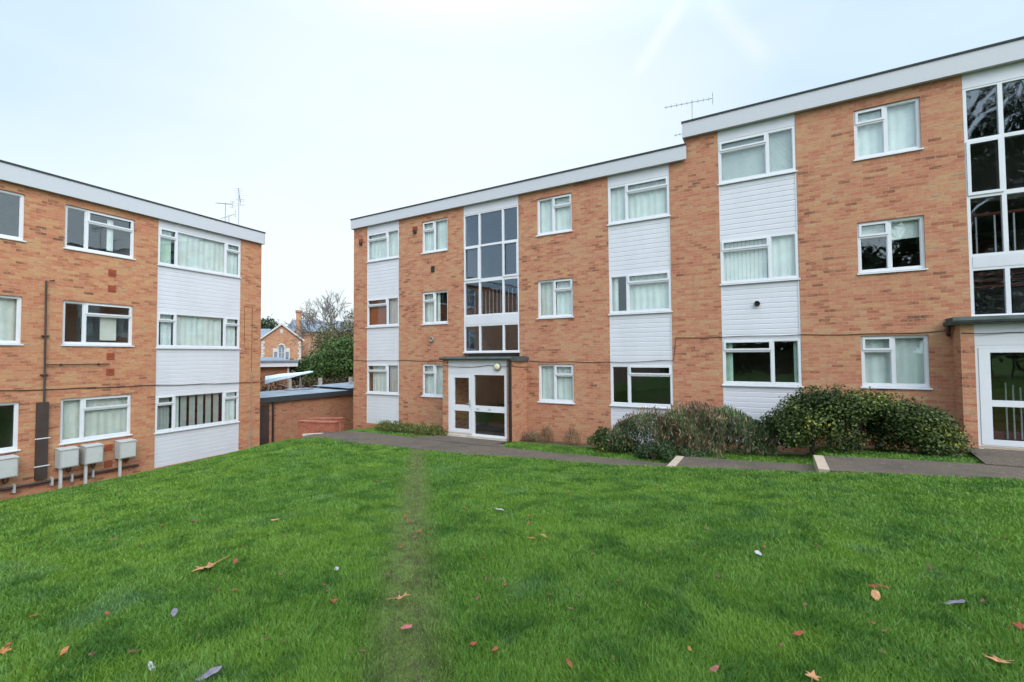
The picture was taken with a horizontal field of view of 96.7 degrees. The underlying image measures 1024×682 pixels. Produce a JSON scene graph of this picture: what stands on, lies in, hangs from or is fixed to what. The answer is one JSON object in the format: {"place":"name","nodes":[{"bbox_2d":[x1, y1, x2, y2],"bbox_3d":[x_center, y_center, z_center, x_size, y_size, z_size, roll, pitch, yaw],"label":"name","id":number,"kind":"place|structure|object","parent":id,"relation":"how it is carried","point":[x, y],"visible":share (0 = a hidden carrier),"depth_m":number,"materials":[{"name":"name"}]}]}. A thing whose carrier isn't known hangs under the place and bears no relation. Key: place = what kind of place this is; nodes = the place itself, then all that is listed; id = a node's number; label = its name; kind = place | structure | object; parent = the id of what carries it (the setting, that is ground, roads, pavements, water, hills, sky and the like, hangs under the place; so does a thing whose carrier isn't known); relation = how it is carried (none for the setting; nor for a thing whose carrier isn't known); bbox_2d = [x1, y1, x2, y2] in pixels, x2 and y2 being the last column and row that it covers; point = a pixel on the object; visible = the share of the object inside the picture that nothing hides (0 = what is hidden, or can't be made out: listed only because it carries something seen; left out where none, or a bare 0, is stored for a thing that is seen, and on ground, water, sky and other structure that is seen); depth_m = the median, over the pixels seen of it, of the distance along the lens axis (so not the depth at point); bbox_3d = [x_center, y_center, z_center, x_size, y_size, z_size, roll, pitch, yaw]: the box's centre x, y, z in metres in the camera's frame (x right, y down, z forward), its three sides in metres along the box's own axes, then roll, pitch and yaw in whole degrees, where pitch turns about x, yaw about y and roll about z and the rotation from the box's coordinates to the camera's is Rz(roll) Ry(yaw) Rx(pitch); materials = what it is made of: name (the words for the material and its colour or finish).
{"place":"outdoors","nodes":[
{"label":"outdoors","id":0,"kind":"place"},
{"bbox_2d":[260,305,352,371],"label":"gabled building","id":1,"kind":"structure","parent":0,"point":[275,342],"depth_m":62.94,"materials":[{"name":"brick"}]},
{"bbox_2d":[273,343,289,359],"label":"arched window","id":2,"kind":"structure","parent":1,"relation":"in","point":[281,351],"depth_m":62.43,"materials":[{"name":"white stone"}]},
{"bbox_2d":[0,380,1023,681],"bbox_3d":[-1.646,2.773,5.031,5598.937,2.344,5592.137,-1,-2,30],"label":"lawn","id":3,"kind":"structure","parent":0,"point":[424,578],"depth_m":3.82,"materials":[{"name":"green plant"}]},
{"bbox_2d":[0,646,10,653],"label":"fallen leaf","id":4,"kind":"object","parent":3,"relation":"on","point":[2,650],"visible":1,"depth_m":2.82,"materials":[{"name":"orange plant"}]},
{"bbox_2d":[0,454,18,483],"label":"meter box","id":5,"kind":"object","parent":3,"relation":"on","point":[8,466],"visible":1,"depth_m":10.91,"materials":[{"name":"white plastic"}]},
{"bbox_2d":[0,458,16,477],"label":"box door","id":6,"kind":"structure","parent":5,"relation":"in","point":[8,468],"depth_m":10.88,"materials":[{"name":"white plastic"}]},
{"bbox_2d":[60,646,68,654],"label":"fallen leaf","id":7,"kind":"object","parent":3,"relation":"on","point":[64,650],"visible":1,"depth_m":2.77,"materials":[{"name":"orange plant"}]},
{"bbox_2d":[55,446,79,488],"bbox_3d":[-11.711,3.513,11.976,0.305,1.425,0.400,-1,-2,23],"label":"meter box","id":8,"kind":"object","parent":3,"relation":"on","point":[66,457],"visible":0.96,"depth_m":11.87,"materials":[{"name":"white plastic"}]},
{"bbox_2d":[61,449,77,467],"bbox_3d":[-11.586,3.075,11.934,0.024,0.415,0.330,-1,-2,23],"label":"box door","id":9,"kind":"structure","parent":8,"relation":"in","point":[69,458],"depth_m":11.92,"materials":[{"name":"white plastic"}]},
{"bbox_2d":[80,442,103,483],"bbox_3d":[-11.502,3.532,12.457,0.305,1.415,0.410,-1,-2,23],"label":"meter box","id":10,"kind":"object","parent":3,"relation":"on","point":[91,453],"visible":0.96,"depth_m":12.34,"materials":[{"name":"grey plastic"}]},
{"bbox_2d":[87,446,102,463],"bbox_3d":[-11.377,3.099,12.415,0.024,0.415,0.340,-1,-2,23],"label":"box door","id":11,"kind":"structure","parent":10,"relation":"in","point":[94,454],"depth_m":12.41,"materials":[{"name":"white plastic"}]},
{"bbox_2d":[114,438,136,476],"bbox_3d":[-11.189,3.560,13.176,0.305,1.400,0.420,-1,-2,23],"label":"meter box","id":12,"kind":"object","parent":3,"relation":"on","point":[125,448],"visible":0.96,"depth_m":13.05,"materials":[{"name":"grey plastic"}]},
{"bbox_2d":[121,441,135,457],"bbox_3d":[-11.064,3.135,13.134,0.023,0.415,0.350,-1,-2,23],"label":"box door","id":13,"kind":"structure","parent":12,"relation":"in","point":[128,449],"depth_m":13.13,"materials":[{"name":"white plastic"}]},
{"bbox_2d":[0,160,265,499],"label":"apartment block","id":14,"kind":"structure","parent":3,"relation":"on","point":[126,316],"depth_m":13.50,"materials":[{"name":"orange brick"}]},
{"bbox_2d":[0,402,20,453],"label":"window","id":15,"kind":"structure","parent":14,"relation":"in","point":[14,448],"depth_m":11.26,"materials":[{"name":"plastic"}]},
{"bbox_2d":[0,295,23,344],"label":"window","id":16,"kind":"structure","parent":14,"relation":"in","point":[10,306],"depth_m":11.29,"materials":[{"name":"plastic"}]},
{"bbox_2d":[0,189,25,241],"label":"window","id":17,"kind":"structure","parent":14,"relation":"in","point":[21,197],"depth_m":11.42,"materials":[{"name":"plastic"}]},
{"bbox_2d":[58,394,132,444],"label":"window","id":18,"kind":"structure","parent":14,"relation":"in","point":[83,419],"depth_m":12.77,"materials":[{"name":"plastic"}]},
{"bbox_2d":[61,300,133,346],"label":"window","id":19,"kind":"structure","parent":14,"relation":"in","point":[107,321],"depth_m":13.01,"materials":[{"name":"plastic"}]},
{"bbox_2d":[63,205,135,259],"bbox_3d":[-11.689,-3.044,12.938,0.193,1.205,1.667,-1,-2,23],"label":"window","id":20,"kind":"structure","parent":14,"relation":"in","point":[109,225],"depth_m":12.99,"materials":[{"name":"plastic"}]},
{"bbox_2d":[154,390,239,434],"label":"window","id":21,"kind":"structure","parent":14,"relation":"in","point":[228,396],"depth_m":15.23,"materials":[{"name":"plastic"}]},
{"bbox_2d":[155,311,240,348],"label":"window","id":22,"kind":"structure","parent":14,"relation":"in","point":[190,331],"depth_m":15.34,"materials":[{"name":"plastic"}]},
{"bbox_2d":[157,226,241,278],"bbox_3d":[-10.565,-2.945,15.509,0.178,1.237,2.784,-1,-2,23],"label":"window","id":23,"kind":"structure","parent":14,"relation":"in","point":[192,252],"depth_m":15.44,"materials":[{"name":"plastic"}]},
{"bbox_2d":[218,201,232,220],"bbox_3d":[-11.203,-4.781,17.736,0.242,1.607,0.783,-1,-2,11],"label":"tv aerial","id":24,"kind":"object","parent":14,"relation":"attached to","point":[225,207],"visible":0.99,"depth_m":17.78,"materials":[{"name":"metal"}]},
{"bbox_2d":[235,188,244,224],"bbox_3d":[-10.838,-4.984,18.086,0.308,2.030,0.589,0,-2,-23],"label":"tv aerial","id":25,"kind":"object","parent":14,"relation":"attached to","point":[238,202],"visible":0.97,"depth_m":17.98,"materials":[{"name":"metal"}]},
{"bbox_2d":[148,661,155,670],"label":"fallen leaf","id":26,"kind":"object","parent":3,"relation":"on","point":[150,662],"visible":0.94,"depth_m":2.57,"materials":[{"name":"white plant"}]},
{"bbox_2d":[171,608,177,616],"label":"fallen leaf","id":27,"kind":"object","parent":3,"relation":"on","point":[174,611],"visible":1,"depth_m":3.22,"materials":[{"name":"grey plant"}]},
{"bbox_2d":[194,666,221,681],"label":"fallen leaf","id":28,"kind":"object","parent":3,"relation":"on","point":[211,671],"visible":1,"depth_m":2.48,"materials":[{"name":"grey plant"}]},
{"bbox_2d":[191,555,229,571],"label":"fallen leaf","id":29,"kind":"object","parent":3,"relation":"on","point":[209,564],"visible":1,"depth_m":4.07,"materials":[{"name":"plant"}]},
{"bbox_2d":[261,316,278,330],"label":"evergreen tree","id":30,"kind":"object","parent":3,"relation":"on","point":[268,324],"visible":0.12,"depth_m":83.20,"materials":[{"name":"green plant"}]},
{"bbox_2d":[260,357,298,390],"bbox_3d":[-17.044,2.307,27.575,7.250,2.620,5.590,1,-2,-27],"label":"bungalow","id":31,"kind":"object","parent":3,"relation":"on","point":[269,366],"visible":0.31,"depth_m":26.46,"materials":[{"name":"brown brick"}]},
{"bbox_2d":[265,371,312,390],"bbox_3d":[-11.096,2.453,22.611,2.221,1.890,0.650,0,-2,-26],"label":"canopy","id":32,"kind":"object","parent":3,"relation":"on","point":[270,379],"visible":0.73,"depth_m":22.35,"materials":[{"name":"metal"}]},
{"bbox_2d":[287,379,291,388],"bbox_3d":[-10.938,2.628,22.364,0.140,1.550,0.140,-1,-2,30],"label":"fence post","id":33,"kind":"object","parent":3,"relation":"on","point":[289,383],"visible":0.36,"depth_m":22.34,"materials":[{"name":"concrete"}]},
{"bbox_2d":[260,382,352,445],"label":"brick store","id":34,"kind":"structure","parent":3,"relation":"on","point":[283,412],"depth_m":19.40,"materials":[{"name":"brick"}]},
{"bbox_2d":[260,405,268,445],"bbox_3d":[-9.790,3.316,17.894,0.019,1.570,0.500,-1,-2,30],"label":"side door","id":35,"kind":"structure","parent":34,"relation":"in","point":[264,409],"depth_m":17.94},
{"bbox_2d":[260,372,352,391],"bbox_3d":[-9.853,2.661,24.447,9.435,2.091,0.999,0,-2,-23],"label":"hedge","id":36,"kind":"object","parent":3,"relation":"on","point":[305,384],"visible":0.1,"depth_m":23.87,"materials":[{"name":"green plant"}]},
{"bbox_2d":[286,350,346,385],"bbox_3d":[-13.167,2.161,31.066,5.103,3.086,3.242,0,-2,-7],"label":"evergreen bush","id":37,"kind":"object","parent":3,"relation":"on","point":[303,364],"visible":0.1,"depth_m":30.20,"materials":[{"name":"green plant"}]},
{"bbox_2d":[297,420,339,437],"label":"wall","id":38,"kind":"structure","parent":3,"relation":"on","point":[312,426],"depth_m":15.61,"materials":[{"name":"red brick"}]},
{"bbox_2d":[286,289,353,353],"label":"bare tree","id":39,"kind":"object","parent":3,"relation":"on","point":[310,319],"visible":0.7,"depth_m":45.95,"materials":[{"name":"plant"}]},
{"bbox_2d":[318,378,321,386],"bbox_3d":[-9.663,2.637,22.933,0.140,1.550,0.140,-1,-2,30],"label":"fence post","id":40,"kind":"object","parent":3,"relation":"on","point":[319,381],"visible":0.36,"depth_m":22.90,"materials":[{"name":"concrete"}]},
{"bbox_2d":[296,332,353,387],"bbox_3d":[-9.663,1.547,27.979,6.525,4.335,3.744,0,-2,-14],"label":"evergreen bush","id":41,"kind":"object","parent":3,"relation":"on","point":[342,357],"visible":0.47,"depth_m":27.07,"materials":[{"name":"green plant"}]},
{"bbox_2d":[309,417,344,430],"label":"wall","id":42,"kind":"structure","parent":3,"relation":"on","point":[341,423],"depth_m":16.49,"materials":[{"name":"red brick"}]},
{"bbox_2d":[309,311,353,355],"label":"autumn tree","id":43,"kind":"object","parent":3,"relation":"on","point":[342,334],"visible":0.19,"depth_m":41.73,"materials":[{"name":"green plant"}]},
{"bbox_2d":[389,592,410,598],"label":"fallen leaf","id":44,"kind":"object","parent":3,"relation":"on","point":[400,597],"visible":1,"depth_m":3.31,"materials":[{"name":"orange plant"}]},
{"bbox_2d":[401,624,411,628],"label":"fallen leaf","id":45,"kind":"object","parent":3,"relation":"on","point":[406,626],"visible":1,"depth_m":2.90,"materials":[{"name":"plant"}]},
{"bbox_2d":[374,419,448,435],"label":"hedge","id":46,"kind":"object","parent":3,"relation":"on","point":[406,427],"visible":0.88,"depth_m":15.32,"materials":[{"name":"green plant"}]},
{"bbox_2d":[522,429,541,441],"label":"dry shrub","id":47,"kind":"object","parent":3,"relation":"on","point":[533,434],"visible":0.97,"depth_m":13.79,"materials":[{"name":"brown plant"}]},
{"bbox_2d":[537,424,553,442],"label":"dry shrub","id":48,"kind":"object","parent":3,"relation":"on","point":[545,434],"visible":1,"depth_m":13.53,"materials":[{"name":"brown plant"}]},
{"bbox_2d":[563,427,581,445],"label":"dry shrub","id":49,"kind":"object","parent":3,"relation":"on","point":[570,433],"visible":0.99,"depth_m":13.15,"materials":[{"name":"brown plant"}]},
{"bbox_2d":[583,425,639,452],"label":"shrub","id":50,"kind":"object","parent":3,"relation":"on","point":[599,440],"visible":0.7,"depth_m":11.76,"materials":[{"name":"green plant"}]},
{"bbox_2d":[605,405,669,452],"bbox_3d":[3.174,2.214,11.496,1.619,1.201,0.955,-1,-2,30],"label":"grey shrub","id":51,"kind":"object","parent":3,"relation":"on","point":[630,425],"visible":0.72,"depth_m":11.36,"materials":[{"name":"green plant"}]},
{"bbox_2d":[635,438,712,462],"bbox_3d":[3.697,2.538,10.541,1.810,0.530,0.853,-1,-2,30],"label":"shrub","id":52,"kind":"object","parent":3,"relation":"on","point":[646,450],"visible":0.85,"depth_m":10.49,"materials":[{"name":"green plant"}]},
{"bbox_2d":[350,36,1023,453],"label":"apartment block","id":53,"kind":"structure","parent":3,"relation":"on","point":[760,258],"depth_m":11.72,"materials":[{"name":"brick"}]},
{"bbox_2d":[366,364,398,394],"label":"window","id":54,"kind":"structure","parent":53,"relation":"in","point":[380,371],"depth_m":17.62,"materials":[{"name":"plastic"}]},
{"bbox_2d":[366,296,398,327],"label":"window","id":55,"kind":"structure","parent":53,"relation":"in","point":[379,306],"depth_m":17.75,"materials":[{"name":"plastic"}]},
{"bbox_2d":[366,228,398,262],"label":"window","id":56,"kind":"structure","parent":53,"relation":"in","point":[381,246],"depth_m":17.83,"materials":[{"name":"plastic"}]},
{"bbox_2d":[421,364,442,397],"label":"window","id":57,"kind":"structure","parent":53,"relation":"in","point":[434,372],"depth_m":16.41,"materials":[{"name":"plastic"}]},
{"bbox_2d":[421,290,447,324],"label":"window","id":58,"kind":"structure","parent":53,"relation":"in","point":[432,301],"depth_m":16.49,"materials":[{"name":"plastic"}]},
{"bbox_2d":[421,218,447,254],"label":"window","id":59,"kind":"structure","parent":53,"relation":"in","point":[429,228],"depth_m":16.54,"materials":[{"name":"plastic"}]},
{"bbox_2d":[463,205,519,352],"bbox_3d":[-0.710,-1.984,15.204,2.219,4.765,0.130,-1,-2,30],"label":"stair window","id":60,"kind":"structure","parent":53,"relation":"in","point":[504,277],"depth_m":15.23,"materials":[{"name":"plastic"}]},
{"bbox_2d":[494,363,500,370],"bbox_3d":[-0.455,0.776,13.736,0.250,0.250,0.099,-1,-2,30],"label":"wall light","id":61,"kind":"object","parent":53,"relation":"attached to","point":[497,366],"visible":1,"depth_m":13.70,"materials":[{"name":"white glass"}]},
{"bbox_2d":[536,193,572,236],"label":"window","id":62,"kind":"structure","parent":53,"relation":"in","point":[554,213],"depth_m":14.15,"materials":[{"name":"plastic"}]},
{"bbox_2d":[537,278,573,318],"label":"window","id":63,"kind":"structure","parent":53,"relation":"in","point":[547,290],"depth_m":14.07,"materials":[{"name":"plastic"}]},
{"bbox_2d":[537,364,574,403],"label":"window","id":64,"kind":"structure","parent":53,"relation":"in","point":[556,381],"depth_m":13.99,"materials":[{"name":"plastic"}]},
{"bbox_2d":[607,175,670,225],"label":"window","id":65,"kind":"structure","parent":53,"relation":"in","point":[648,199],"depth_m":12.85,"materials":[{"name":"plastic"}]},
{"bbox_2d":[608,270,672,315],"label":"window","id":66,"kind":"structure","parent":53,"relation":"in","point":[646,292],"depth_m":12.74,"materials":[{"name":"plastic"}]},
{"bbox_2d":[609,365,672,408],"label":"window","id":67,"kind":"structure","parent":53,"relation":"in","point":[621,404],"depth_m":12.61,"materials":[{"name":"plastic"}]},
{"bbox_2d":[664,92,712,118],"bbox_3d":[5.175,-6.353,13.341,1.326,1.520,0.242,-1,-2,21],"label":"tv aerial","id":68,"kind":"object","parent":53,"relation":"attached to","point":[692,103],"visible":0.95,"depth_m":13.30,"materials":[{"name":"metal"}]},
{"bbox_2d":[717,125,797,185],"bbox_3d":[6.089,-4.595,11.388,1.752,1.144,0.181,-1,-2,30],"label":"window","id":69,"kind":"structure","parent":53,"relation":"in","point":[769,154],"depth_m":11.40,"materials":[{"name":"plastic"}]},
{"bbox_2d":[720,231,800,285],"bbox_3d":[6.106,-2.015,11.300,1.752,1.163,0.170,-1,-2,30],"label":"window","id":70,"kind":"structure","parent":53,"relation":"in","point":[781,249],"depth_m":11.31,"materials":[{"name":"plastic"}]},
{"bbox_2d":[722,338,803,387],"bbox_3d":[6.125,0.536,11.216,1.752,1.167,0.167,-1,-2,30],"label":"window","id":71,"kind":"structure","parent":53,"relation":"in","point":[727,345],"depth_m":11.15,"materials":[{"name":"plastic"}]},
{"bbox_2d":[853,97,923,161],"bbox_3d":[8.312,-4.669,10.127,1.210,1.169,0.216,-1,-2,30],"label":"window","id":72,"kind":"structure","parent":53,"relation":"in","point":[892,128],"depth_m":10.13,"materials":[{"name":"plastic"}]},
{"bbox_2d":[857,215,927,274],"bbox_3d":[8.327,-2.088,10.037,1.210,1.185,0.200,-1,-2,30],"label":"window","id":73,"kind":"structure","parent":53,"relation":"in","point":[907,227],"depth_m":10.03,"materials":[{"name":"plastic"}]},
{"bbox_2d":[861,335,932,389],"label":"window","id":74,"kind":"structure","parent":53,"relation":"in","point":[891,361],"depth_m":9.96,"materials":[{"name":"plastic"}]},
{"bbox_2d":[962,77,1023,315],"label":"stair window","id":75,"kind":"structure","parent":53,"relation":"in","point":[1002,192],"depth_m":9.17,"materials":[{"name":"plastic"}]},
{"bbox_2d":[652,399,729,458],"bbox_3d":[4.230,2.085,10.729,1.641,1.385,1.358,-1,-2,30],"label":"grey shrub","id":76,"kind":"object","parent":3,"relation":"on","point":[690,415],"visible":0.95,"depth_m":10.43,"materials":[{"name":"green plant"}]},
{"bbox_2d":[710,663,719,671],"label":"fallen leaf","id":77,"kind":"object","parent":3,"relation":"on","point":[715,667],"visible":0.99,"depth_m":2.42,"materials":[{"name":"plant"}]},
{"bbox_2d":[709,403,777,457],"bbox_3d":[5.303,2.037,10.453,1.472,1.126,0.937,-1,-2,30],"label":"grey shrub","id":78,"kind":"object","parent":3,"relation":"on","point":[742,426],"visible":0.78,"depth_m":10.23,"materials":[{"name":"green plant"}]},
{"bbox_2d":[792,628,804,634],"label":"fallen leaf","id":79,"kind":"object","parent":3,"relation":"on","point":[798,632],"visible":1,"depth_m":2.75,"materials":[{"name":"red plant"}]},
{"bbox_2d":[805,670,821,680],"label":"fallen leaf","id":80,"kind":"object","parent":3,"relation":"on","point":[812,675],"visible":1,"depth_m":2.35,"materials":[{"name":"beige plant"}]},
{"bbox_2d":[751,383,977,459],"bbox_3d":[7.016,1.644,9.463,3.724,1.542,1.634,-1,-2,30],"label":"bush","id":81,"kind":"object","parent":3,"relation":"on","point":[800,420],"visible":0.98,"depth_m":9.15,"materials":[{"name":"green plant"}]},
{"bbox_2d":[871,588,880,599],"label":"fallen leaf","id":82,"kind":"object","parent":3,"relation":"on","point":[875,594],"visible":1,"depth_m":3.20,"materials":[{"name":"orange plant"}]},
{"bbox_2d":[940,599,965,603],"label":"fallen leaf","id":83,"kind":"object","parent":3,"relation":"on","point":[958,601],"visible":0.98,"depth_m":3.06,"materials":[{"name":"grey plant"}]},
{"bbox_2d":[982,653,1014,663],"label":"fallen leaf","id":84,"kind":"object","parent":3,"relation":"on","point":[996,659],"visible":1,"depth_m":2.45,"materials":[{"name":"orange plant"}]},
{"bbox_2d":[1007,620,1023,629],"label":"fallen leaf","id":85,"kind":"object","parent":3,"relation":"on","point":[1019,625],"visible":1,"depth_m":2.77,"materials":[{"name":"orange plant"}]},
{"bbox_2d":[0,0,1023,325],"label":"sky","id":86,"kind":"structure","parent":0,"point":[323,115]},
{"bbox_2d":[302,431,1023,480],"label":"path","id":87,"kind":"structure","parent":0,"point":[840,465],"depth_m":9.10,"materials":[{"name":"grey concrete"}]},
{"bbox_2d":[667,456,683,467],"bbox_3d":[3.401,2.680,9.484,0.160,0.332,1.215,-1,-2,30],"label":"step edge","id":88,"kind":"object","parent":87,"relation":"on","point":[676,460],"visible":0.21,"depth_m":9.50,"materials":[{"name":"beige concrete"}]},
{"bbox_2d":[813,455,829,473],"bbox_3d":[5.591,2.352,8.230,0.160,0.332,1.230,-1,-2,30],"label":"step edge","id":89,"kind":"object","parent":87,"relation":"on","point":[820,464],"visible":0.5,"depth_m":8.14,"materials":[{"name":"beige concrete"}]},
{"bbox_2d":[414,435,1023,466],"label":"pavement","id":90,"kind":"structure","parent":0,"point":[1001,457],"depth_m":8.49,"materials":[{"name":"grey concrete"}]}
]}

